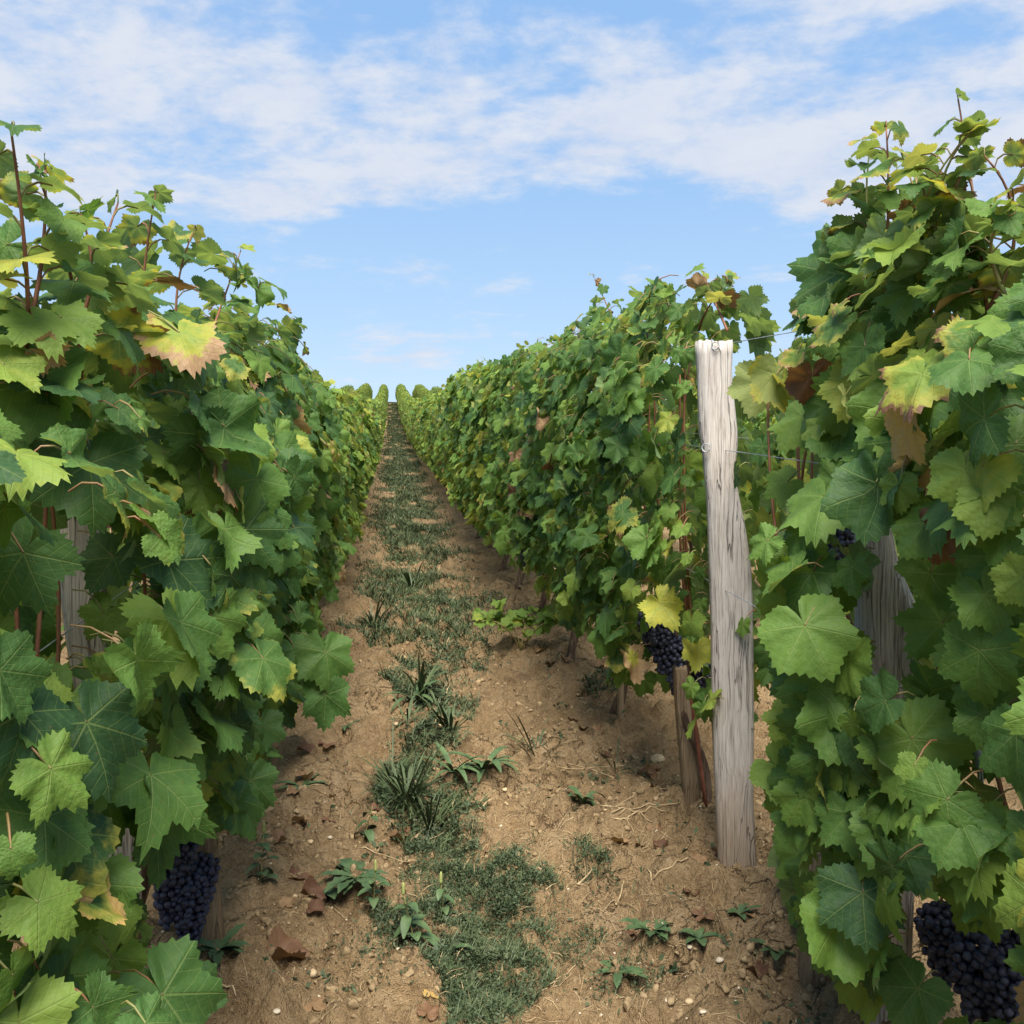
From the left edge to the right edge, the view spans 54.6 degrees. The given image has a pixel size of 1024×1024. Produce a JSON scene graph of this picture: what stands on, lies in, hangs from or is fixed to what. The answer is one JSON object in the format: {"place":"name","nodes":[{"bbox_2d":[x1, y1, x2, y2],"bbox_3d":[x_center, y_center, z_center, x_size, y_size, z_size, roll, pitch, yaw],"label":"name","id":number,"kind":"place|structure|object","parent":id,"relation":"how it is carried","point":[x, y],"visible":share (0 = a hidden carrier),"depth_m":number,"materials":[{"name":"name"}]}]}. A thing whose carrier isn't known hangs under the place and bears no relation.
{"place":"outdoors","nodes":[
{"label":"outdoors","id":0,"kind":"place"},
{"bbox_2d":[0,0,1023,401],"label":"sky","id":1,"kind":"structure","parent":0,"point":[433,187],"materials":[{"name":"blue"}]},
{"bbox_2d":[12,403,1023,1023],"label":"ground","id":2,"kind":"structure","parent":0,"point":[262,997],"depth_m":3.15,"materials":[{"name":"soil"}]},
{"bbox_2d":[60,418,142,970],"bbox_3d":[-0.814,0.564,1.974,0.168,1.531,0.085,0,0,-15],"label":"wooden post","id":3,"kind":"object","parent":2,"relation":"on","point":[72,601],"visible":0.06,"depth_m":1.93,"materials":[{"name":"grey wood"}]},
{"bbox_2d":[40,575,146,651],"bbox_3d":[-4.149,-2.932,29.363,0.002,6.572,58.500,0,0,-7],"label":"trellis wire","id":4,"kind":"object","parent":3,"relation":"attached to","point":[83,619],"depth_m":1.70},
{"bbox_2d":[0,120,255,1023],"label":"grape vine","id":5,"kind":"object","parent":2,"relation":"on","point":[85,780],"visible":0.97,"depth_m":1.30,"materials":[{"name":"green plant"}]},
{"bbox_2d":[0,269,319,947],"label":"grape vine","id":6,"kind":"object","parent":2,"relation":"on","point":[238,461],"visible":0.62,"depth_m":1.80,"materials":[{"name":"green plant"}]},
{"bbox_2d":[61,237,355,731],"bbox_3d":[-0.923,0.182,3.191,0.875,1.873,1.368,0,0,-7],"label":"grape vine","id":7,"kind":"object","parent":2,"relation":"on","point":[324,664],"visible":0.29,"depth_m":2.72,"materials":[{"name":"green plant"}]},
{"bbox_2d":[197,830,224,940],"bbox_3d":[-0.773,0.826,2.522,0.094,0.748,0.047,0,0,-7],"label":"wooden stake","id":8,"kind":"object","parent":2,"relation":"on","point":[213,929],"visible":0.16,"depth_m":2.50,"materials":[{"name":"beige wood"}]},
{"bbox_2d":[197,923,249,966],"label":"weed","id":9,"kind":"object","parent":2,"relation":"on","point":[215,954],"visible":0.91,"depth_m":2.42,"materials":[{"name":"green plant"}]},
{"bbox_2d":[157,299,359,619],"bbox_3d":[-1.091,0.099,4.261,0.832,1.819,1.354,0,0,-7],"label":"grape vine","id":10,"kind":"object","parent":2,"relation":"on","point":[324,505],"visible":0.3,"depth_m":4.21,"materials":[{"name":"green plant"}]},
{"bbox_2d":[246,821,278,882],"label":"weed","id":11,"kind":"object","parent":2,"relation":"on","point":[266,846],"visible":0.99,"depth_m":2.83,"materials":[{"name":"green plant"}]},
{"bbox_2d":[270,828,286,845],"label":"dead leaf","id":12,"kind":"object","parent":2,"relation":"on","point":[277,834],"visible":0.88,"depth_m":3.09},
{"bbox_2d":[279,896,296,907],"bbox_3d":[-0.612,1.073,2.734,0.044,0.027,0.051,0,0,25],"label":"stone","id":13,"kind":"object","parent":2,"relation":"on","point":[284,901],"visible":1,"depth_m":2.73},
{"bbox_2d":[265,926,313,960],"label":"dead leaf","id":14,"kind":"object","parent":2,"relation":"on","point":[282,943],"visible":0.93,"depth_m":2.54,"materials":[{"name":"plant"}]},
{"bbox_2d":[288,865,309,880],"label":"dead leaf","id":15,"kind":"object","parent":2,"relation":"on","point":[294,871],"visible":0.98,"depth_m":2.95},
{"bbox_2d":[274,773,326,789],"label":"weed","id":16,"kind":"object","parent":2,"relation":"on","point":[306,783],"visible":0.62,"depth_m":3.59,"materials":[{"name":"green plant"}]},
{"bbox_2d":[295,770,313,780],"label":"dead leaf","id":17,"kind":"object","parent":2,"relation":"on","point":[304,775],"visible":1,"depth_m":3.62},
{"bbox_2d":[295,741,314,751],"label":"dead leaf","id":18,"kind":"object","parent":2,"relation":"on","point":[305,746],"visible":1,"depth_m":3.90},
{"bbox_2d":[301,875,326,899],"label":"dead leaf","id":19,"kind":"object","parent":2,"relation":"on","point":[311,885],"visible":1,"depth_m":2.76,"materials":[{"name":"plant"}]},
{"bbox_2d":[303,995,326,1011],"bbox_3d":[-0.480,1.179,2.386,0.090,0.022,0.087,0,0,-7],"label":"stone","id":20,"kind":"object","parent":2,"relation":"on","point":[317,1004],"visible":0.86,"depth_m":2.37,"materials":[{"name":"stone"}]},
{"bbox_2d":[306,898,327,912],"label":"dead leaf","id":21,"kind":"object","parent":2,"relation":"on","point":[316,904],"visible":1,"depth_m":2.71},
{"bbox_2d":[315,877,337,898],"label":"weed","id":22,"kind":"object","parent":2,"relation":"on","point":[332,892],"visible":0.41,"depth_m":2.82,"materials":[{"name":"green plant"}]},
{"bbox_2d":[304,362,356,593],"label":"grape vine","id":23,"kind":"object","parent":2,"relation":"on","point":[342,552],"visible":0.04,"depth_m":4.89,"materials":[{"name":"green plant"}]},
{"bbox_2d":[308,367,359,546],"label":"grape vine","id":24,"kind":"object","parent":2,"relation":"on","point":[348,496],"visible":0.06,"depth_m":6.51,"materials":[{"name":"green plant"}]},
{"bbox_2d":[328,386,373,513],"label":"grape vine","id":25,"kind":"object","parent":2,"relation":"on","point":[349,399],"visible":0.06,"depth_m":9.00,"materials":[{"name":"green plant"}]},
{"bbox_2d":[335,399,368,551],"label":"grape vine","id":26,"kind":"object","parent":2,"relation":"on","point":[358,456],"visible":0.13,"depth_m":7.70,"materials":[{"name":"green plant"}]},
{"bbox_2d":[318,858,388,893],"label":"weed","id":27,"kind":"object","parent":2,"relation":"on","point":[346,880],"visible":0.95,"depth_m":2.87,"materials":[{"name":"green plant"}]},
{"bbox_2d":[334,388,378,486],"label":"grape vine","id":28,"kind":"object","parent":2,"relation":"on","point":[364,413],"visible":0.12,"depth_m":11.38,"materials":[{"name":"green plant"}]},
{"bbox_2d":[342,405,374,520],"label":"grape vine","id":29,"kind":"object","parent":2,"relation":"on","point":[360,492],"visible":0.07,"depth_m":8.42,"materials":[{"name":"green plant"}]},
{"bbox_2d":[348,386,380,449],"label":"grape vine","id":30,"kind":"object","parent":2,"relation":"on","point":[369,408],"visible":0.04,"depth_m":14.24,"materials":[{"name":"green plant"}]},
{"bbox_2d":[354,806,377,841],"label":"weed","id":31,"kind":"object","parent":2,"relation":"on","point":[370,834],"visible":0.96,"depth_m":3.27,"materials":[{"name":"green plant"}]},
{"bbox_2d":[357,405,380,487],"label":"grape vine","id":32,"kind":"object","parent":2,"relation":"on","point":[379,457],"visible":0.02,"depth_m":12.82,"materials":[{"name":"green plant"}]},
{"bbox_2d":[359,397,381,484],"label":"grape vine","id":33,"kind":"object","parent":2,"relation":"on","point":[376,426],"visible":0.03,"depth_m":13.85,"materials":[{"name":"green plant"}]},
{"bbox_2d":[365,397,380,430],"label":"grape vine","id":34,"kind":"object","parent":2,"relation":"on","point":[374,407],"visible":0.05,"depth_m":20.52,"materials":[{"name":"green plant"}]},
{"bbox_2d":[357,859,390,908],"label":"weed","id":35,"kind":"object","parent":2,"relation":"on","point":[372,900],"visible":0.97,"depth_m":2.76,"materials":[{"name":"green plant"}]},
{"bbox_2d":[352,597,400,626],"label":"grass tuft","id":36,"kind":"object","parent":2,"relation":"on","point":[370,617],"visible":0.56,"depth_m":6.25,"materials":[{"name":"plant"}]},
{"bbox_2d":[353,727,425,795],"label":"grass tuft","id":37,"kind":"object","parent":2,"relation":"on","point":[387,771],"visible":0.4,"depth_m":3.71,"materials":[{"name":"plant"}]},
{"bbox_2d":[26,385,773,548],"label":"vine foliage","id":38,"kind":"object","parent":2,"relation":"on","point":[434,389],"visible":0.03,"depth_m":66.36,"materials":[{"name":"green plant"}]},
{"bbox_2d":[390,827,409,840],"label":"dead leaf","id":39,"kind":"object","parent":2,"relation":"on","point":[397,834],"visible":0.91,"depth_m":3.28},
{"bbox_2d":[348,733,463,827],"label":"grass tuft","id":40,"kind":"object","parent":2,"relation":"on","point":[410,780],"visible":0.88,"depth_m":3.42,"materials":[{"name":"plant"}]},
{"bbox_2d":[382,691,438,728],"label":"grass tuft","id":41,"kind":"object","parent":2,"relation":"on","point":[407,717],"visible":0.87,"depth_m":4.23,"materials":[{"name":"plant"}]},
{"bbox_2d":[382,680,439,710],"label":"weed","id":42,"kind":"object","parent":2,"relation":"on","point":[417,696],"visible":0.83,"depth_m":4.74,"materials":[{"name":"green plant"}]},
{"bbox_2d":[392,560,431,589],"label":"grass tuft","id":43,"kind":"object","parent":2,"relation":"on","point":[409,580],"visible":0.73,"depth_m":7.71,"materials":[{"name":"plant"}]},
{"bbox_2d":[391,882,439,940],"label":"weed","id":44,"kind":"object","parent":2,"relation":"on","point":[407,921],"visible":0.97,"depth_m":2.60,"materials":[{"name":"green plant"}]},
{"bbox_2d":[382,652,454,704],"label":"grass tuft","id":45,"kind":"object","parent":2,"relation":"on","point":[422,678],"visible":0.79,"depth_m":4.78,"materials":[{"name":"plant"}]},
{"bbox_2d":[409,395,431,453],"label":"grape vine","id":46,"kind":"object","parent":2,"relation":"on","point":[412,418],"visible":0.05,"depth_m":24.07,"materials":[{"name":"green plant"}]},
{"bbox_2d":[411,396,434,451],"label":"grape vine","id":47,"kind":"object","parent":2,"relation":"on","point":[417,409],"visible":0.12,"depth_m":22.91,"materials":[{"name":"green plant"}]},
{"bbox_2d":[416,1000,439,1020],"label":"dead leaf","id":48,"kind":"object","parent":2,"relation":"on","point":[430,1011],"visible":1,"depth_m":2.32,"materials":[{"name":"plant"}]},
{"bbox_2d":[416,392,440,461],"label":"grape vine","id":49,"kind":"object","parent":2,"relation":"on","point":[427,403],"visible":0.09,"depth_m":19.69,"materials":[{"name":"green plant"}]},
{"bbox_2d":[388,773,469,838],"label":"grass tuft","id":50,"kind":"object","parent":2,"relation":"on","point":[428,815],"visible":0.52,"depth_m":3.33,"materials":[{"name":"plant"}]},
{"bbox_2d":[415,401,442,482],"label":"grape vine","id":51,"kind":"object","parent":2,"relation":"on","point":[423,416],"visible":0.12,"depth_m":18.73,"materials":[{"name":"green plant"}]},
{"bbox_2d":[419,409,444,486],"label":"grape vine","id":52,"kind":"object","parent":2,"relation":"on","point":[424,439],"visible":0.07,"depth_m":17.73,"materials":[{"name":"green plant"}]},
{"bbox_2d":[423,405,446,490],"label":"grape vine","id":53,"kind":"object","parent":2,"relation":"on","point":[426,425],"depth_m":16.79,"materials":[{"name":"green plant"}]},
{"bbox_2d":[425,388,449,494],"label":"grape vine","id":54,"kind":"object","parent":2,"relation":"on","point":[430,463],"visible":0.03,"depth_m":15.63,"materials":[{"name":"green plant"}]},
{"bbox_2d":[425,397,455,502],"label":"grape vine","id":55,"kind":"object","parent":2,"relation":"on","point":[432,416],"visible":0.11,"depth_m":14.71,"materials":[{"name":"green plant"}]},
{"bbox_2d":[435,872,455,914],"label":"weed","id":56,"kind":"object","parent":2,"relation":"on","point":[439,892],"visible":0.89,"depth_m":2.77,"materials":[{"name":"green plant"}]},
{"bbox_2d":[421,935,472,970],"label":"weed","id":57,"kind":"object","parent":2,"relation":"on","point":[432,941],"visible":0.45,"depth_m":2.56,"materials":[{"name":"green plant"}]},
{"bbox_2d":[414,693,480,734],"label":"grass tuft","id":58,"kind":"object","parent":2,"relation":"on","point":[449,719],"visible":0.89,"depth_m":4.03,"materials":[{"name":"plant"}]},
{"bbox_2d":[417,742,484,782],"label":"weed","id":59,"kind":"object","parent":2,"relation":"on","point":[460,769],"visible":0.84,"depth_m":3.67,"materials":[{"name":"green plant"}]},
{"bbox_2d":[432,367,470,515],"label":"grape vine","id":60,"kind":"object","parent":2,"relation":"on","point":[438,410],"visible":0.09,"depth_m":12.53,"materials":[{"name":"green plant"}]},
{"bbox_2d":[433,386,473,526],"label":"grape vine","id":61,"kind":"object","parent":2,"relation":"on","point":[443,420],"visible":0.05,"depth_m":11.87,"materials":[{"name":"green plant"}]},
{"bbox_2d":[435,356,503,538],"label":"grape vine","id":62,"kind":"object","parent":2,"relation":"on","point":[445,442],"visible":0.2,"depth_m":10.38,"materials":[{"name":"green plant"}]},
{"bbox_2d":[446,362,507,547],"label":"grape vine","id":63,"kind":"object","parent":2,"relation":"on","point":[462,392],"visible":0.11,"depth_m":9.24,"materials":[{"name":"green plant"}]},
{"bbox_2d":[448,378,508,571],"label":"grape vine","id":64,"kind":"object","parent":2,"relation":"on","point":[456,457],"visible":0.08,"depth_m":8.37,"materials":[{"name":"green plant"}]},
{"bbox_2d":[447,746,519,781],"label":"weed","id":65,"kind":"object","parent":2,"relation":"on","point":[485,764],"visible":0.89,"depth_m":3.74,"materials":[{"name":"green plant"}]},
{"bbox_2d":[161,655,857,1023],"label":"pebbles","id":66,"kind":"object","parent":2,"relation":"on","point":[543,945],"visible":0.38,"depth_m":2.65,"materials":[{"name":"stone"}]},
{"bbox_2d":[454,340,574,589],"bbox_3d":[0.034,-0.282,7.616,0.920,1.949,1.377,0,0,-7],"label":"grape vine","id":67,"kind":"object","parent":2,"relation":"on","point":[481,391],"visible":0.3,"depth_m":7.46,"materials":[{"name":"green plant"}]},
{"bbox_2d":[201,566,833,1023],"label":"litter","id":68,"kind":"object","parent":2,"relation":"on","point":[561,888],"visible":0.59,"depth_m":2.85,"materials":[{"name":"plant"}]},
{"bbox_2d":[471,598,563,649],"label":"vine seedling","id":69,"kind":"object","parent":2,"relation":"on","point":[510,620],"visible":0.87,"depth_m":5.75,"materials":[{"name":"green plant"}]},
{"bbox_2d":[471,335,594,611],"bbox_3d":[0.234,-0.165,6.573,0.923,1.903,1.351,0,0,-7],"label":"grape vine","id":70,"kind":"object","parent":2,"relation":"on","point":[499,417],"visible":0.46,"depth_m":6.47,"materials":[{"name":"green plant"}]},
{"bbox_2d":[495,706,573,756],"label":"grass tuft","id":71,"kind":"object","parent":2,"relation":"on","point":[530,747],"visible":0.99,"depth_m":3.97,"materials":[{"name":"plant"}]},
{"bbox_2d":[261,402,826,1023],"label":"grass","id":72,"kind":"structure","parent":2,"relation":"on","point":[407,533],"depth_m":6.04,"materials":[{"name":"plant"}]},
{"bbox_2d":[495,316,661,661],"bbox_3d":[0.363,-0.061,5.545,0.827,1.901,1.354,0,0,-7],"label":"grape vine","id":73,"kind":"object","parent":2,"relation":"on","point":[534,554],"visible":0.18,"depth_m":5.42,"materials":[{"name":"green plant"}]},
{"bbox_2d":[567,785,606,804],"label":"weed","id":74,"kind":"object","parent":2,"relation":"on","point":[579,795],"visible":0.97,"depth_m":3.41,"materials":[{"name":"green plant"}]},
{"bbox_2d":[585,736,654,783],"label":"grass tuft","id":75,"kind":"object","parent":2,"relation":"on","point":[606,758],"visible":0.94,"depth_m":3.66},
{"bbox_2d":[617,683,623,720],"bbox_3d":[0.476,0.761,4.348,0.030,0.528,0.027,0,0,-7],"label":"wooden stake","id":76,"kind":"object","parent":2,"relation":"on","point":[620,699],"visible":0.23,"depth_m":4.34,"materials":[{"name":"beige wood"}]},
{"bbox_2d":[596,960,647,987],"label":"weed","id":77,"kind":"object","parent":2,"relation":"on","point":[630,970],"visible":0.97,"depth_m":2.48,"materials":[{"name":"green plant"}]},
{"bbox_2d":[507,280,751,715],"bbox_3d":[0.480,0.036,4.424,0.911,1.930,1.528,0,0,-7],"label":"grape vine","id":78,"kind":"object","parent":2,"relation":"on","point":[550,387],"visible":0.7,"depth_m":4.26,"materials":[{"name":"green plant"}]},
{"bbox_2d":[618,917,671,941],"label":"weed","id":79,"kind":"object","parent":2,"relation":"on","point":[660,929],"visible":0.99,"depth_m":2.60,"materials":[{"name":"green plant"}]},
{"bbox_2d":[647,765,658,779],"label":"dead leaf","id":80,"kind":"object","parent":2,"relation":"on","point":[653,770],"visible":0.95,"depth_m":3.75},
{"bbox_2d":[650,753,664,762],"bbox_3d":[0.567,0.960,3.861,0.059,0.039,0.033,0,0,7],"label":"stone","id":81,"kind":"object","parent":2,"relation":"on","point":[655,758],"visible":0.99,"depth_m":3.85,"materials":[{"name":"stone"}]},
{"bbox_2d":[652,838,667,848],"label":"dead leaf","id":82,"kind":"object","parent":2,"relation":"on","point":[661,842],"visible":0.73,"depth_m":3.13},
{"bbox_2d":[535,263,801,801],"bbox_3d":[0.582,-0.041,3.897,0.862,2.294,2.105,0,0,-7],"label":"grape vine","id":83,"kind":"object","parent":2,"relation":"on","point":[634,374],"visible":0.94,"depth_m":3.28,"materials":[{"name":"green plant"}]},
{"bbox_2d":[641,380,698,559],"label":"grape vine","id":84,"kind":"object","parent":2,"relation":"on","point":[695,407],"visible":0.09,"depth_m":8.87,"materials":[{"name":"green plant"}]},
{"bbox_2d":[672,665,700,804],"bbox_3d":[0.619,0.829,3.494,0.112,0.588,0.055,0,0,-7],"label":"wooden stake","id":85,"kind":"object","parent":2,"relation":"on","point":[690,783],"visible":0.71,"depth_m":3.47,"materials":[{"name":"beige wood"}]},
{"bbox_2d":[687,675,707,806],"bbox_3d":[0.641,0.798,3.424,0.076,0.470,0.014,0,0,0],"label":"metal rod","id":86,"kind":"object","parent":2,"relation":"on","point":[699,757],"visible":0.74,"depth_m":3.42,"materials":[{"name":"metal"}]},
{"bbox_2d":[678,927,721,945],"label":"weed","id":87,"kind":"object","parent":2,"relation":"on","point":[700,938],"visible":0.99,"depth_m":2.55,"materials":[{"name":"green plant"}]},
{"bbox_2d":[692,906,714,920],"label":"dead leaf","id":88,"kind":"object","parent":2,"relation":"on","point":[699,912],"visible":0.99,"depth_m":2.61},
{"bbox_2d":[695,339,756,867],"bbox_3d":[0.646,0.355,2.969,0.191,1.738,0.115,0,0,8],"label":"wooden post","id":89,"kind":"object","parent":2,"relation":"on","point":[732,653],"visible":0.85,"depth_m":2.94,"materials":[{"name":"grey wood"}]},
{"bbox_2d":[578,509,904,690],"bbox_3d":[-2.663,-2.820,29.770,0.002,6.769,60.000,0,0,-7],"label":"trellis wire","id":90,"kind":"object","parent":89,"relation":"attached to","point":[749,603],"visible":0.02,"depth_m":2.82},
{"bbox_2d":[974,750,984,804],"bbox_3d":[0.812,0.427,1.720,0.018,0.240,0.019,0,0,39],"label":"wire tensioner","id":91,"kind":"object","parent":90,"relation":"attached to","point":[977,754],"visible":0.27,"depth_m":1.72,"materials":[{"name":"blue metal"}]},
{"bbox_2d":[575,430,1023,491],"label":"trellis wire","id":92,"kind":"object","parent":89,"relation":"attached to","point":[761,455],"depth_m":2.63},
{"bbox_2d":[673,377,780,541],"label":"grape vine","id":93,"kind":"object","parent":2,"relation":"on","point":[700,450],"visible":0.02,"depth_m":8.21,"materials":[{"name":"green plant"}]},
{"bbox_2d":[727,902,762,919],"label":"weed","id":94,"kind":"object","parent":2,"relation":"on","point":[741,909],"visible":1,"depth_m":2.75,"materials":[{"name":"green plant"}]},
{"bbox_2d":[745,960,769,979],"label":"dead leaf","id":95,"kind":"object","parent":2,"relation":"on","point":[762,968],"visible":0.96,"depth_m":2.45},
{"bbox_2d":[736,409,783,564],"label":"grape vine","id":96,"kind":"object","parent":2,"relation":"on","point":[749,426],"visible":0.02,"depth_m":6.72,"materials":[{"name":"green plant"}]},
{"bbox_2d":[748,938,795,960],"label":"weed","id":97,"kind":"object","parent":2,"relation":"on","point":[776,955],"visible":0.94,"depth_m":2.51,"materials":[{"name":"green plant"}]},
{"bbox_2d":[751,417,853,625],"bbox_3d":[1.973,0.035,5.888,0.792,1.695,1.372,0,0,-7],"label":"grape vine","id":98,"kind":"object","parent":2,"relation":"on","point":[788,455],"visible":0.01,"depth_m":6.36,"materials":[{"name":"green plant"}]},
{"bbox_2d":[797,852,831,988],"bbox_3d":[0.757,1.053,2.464,0.104,0.426,0.076,0,0,-7],"label":"wooden stake","id":99,"kind":"object","parent":2,"relation":"on","point":[806,977],"visible":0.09,"depth_m":2.43,"materials":[{"name":"beige wood"}]},
{"bbox_2d":[726,110,1023,1023],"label":"grape vine","id":100,"kind":"object","parent":2,"relation":"on","point":[930,244],"visible":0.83,"depth_m":1.82,"materials":[{"name":"green plant"}]},
{"bbox_2d":[747,87,1023,1023],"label":"grape vine","id":101,"kind":"object","parent":2,"relation":"on","point":[923,811],"visible":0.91,"depth_m":1.61,"materials":[{"name":"green plant"}]},
{"bbox_2d":[845,539,927,613],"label":"grape vine","id":102,"kind":"object","parent":2,"relation":"on","point":[909,586],"visible":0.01,"depth_m":4.78,"materials":[{"name":"green plant"}]},
{"bbox_2d":[854,528,921,1023],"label":"wooden post","id":103,"kind":"object","parent":2,"relation":"on","point":[885,599],"visible":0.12,"depth_m":2.18,"materials":[{"name":"grey wood"}]},
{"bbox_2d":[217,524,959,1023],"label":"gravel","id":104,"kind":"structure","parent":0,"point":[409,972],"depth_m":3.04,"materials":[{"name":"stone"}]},
{"bbox_2d":[733,295,1002,342],"bbox_3d":[-2.588,-3.562,29.779,0.002,6.769,60.000,0,0,-7],"label":"trellis wire","id":105,"kind":"object","parent":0,"point":[796,331],"visible":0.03,"depth_m":2.69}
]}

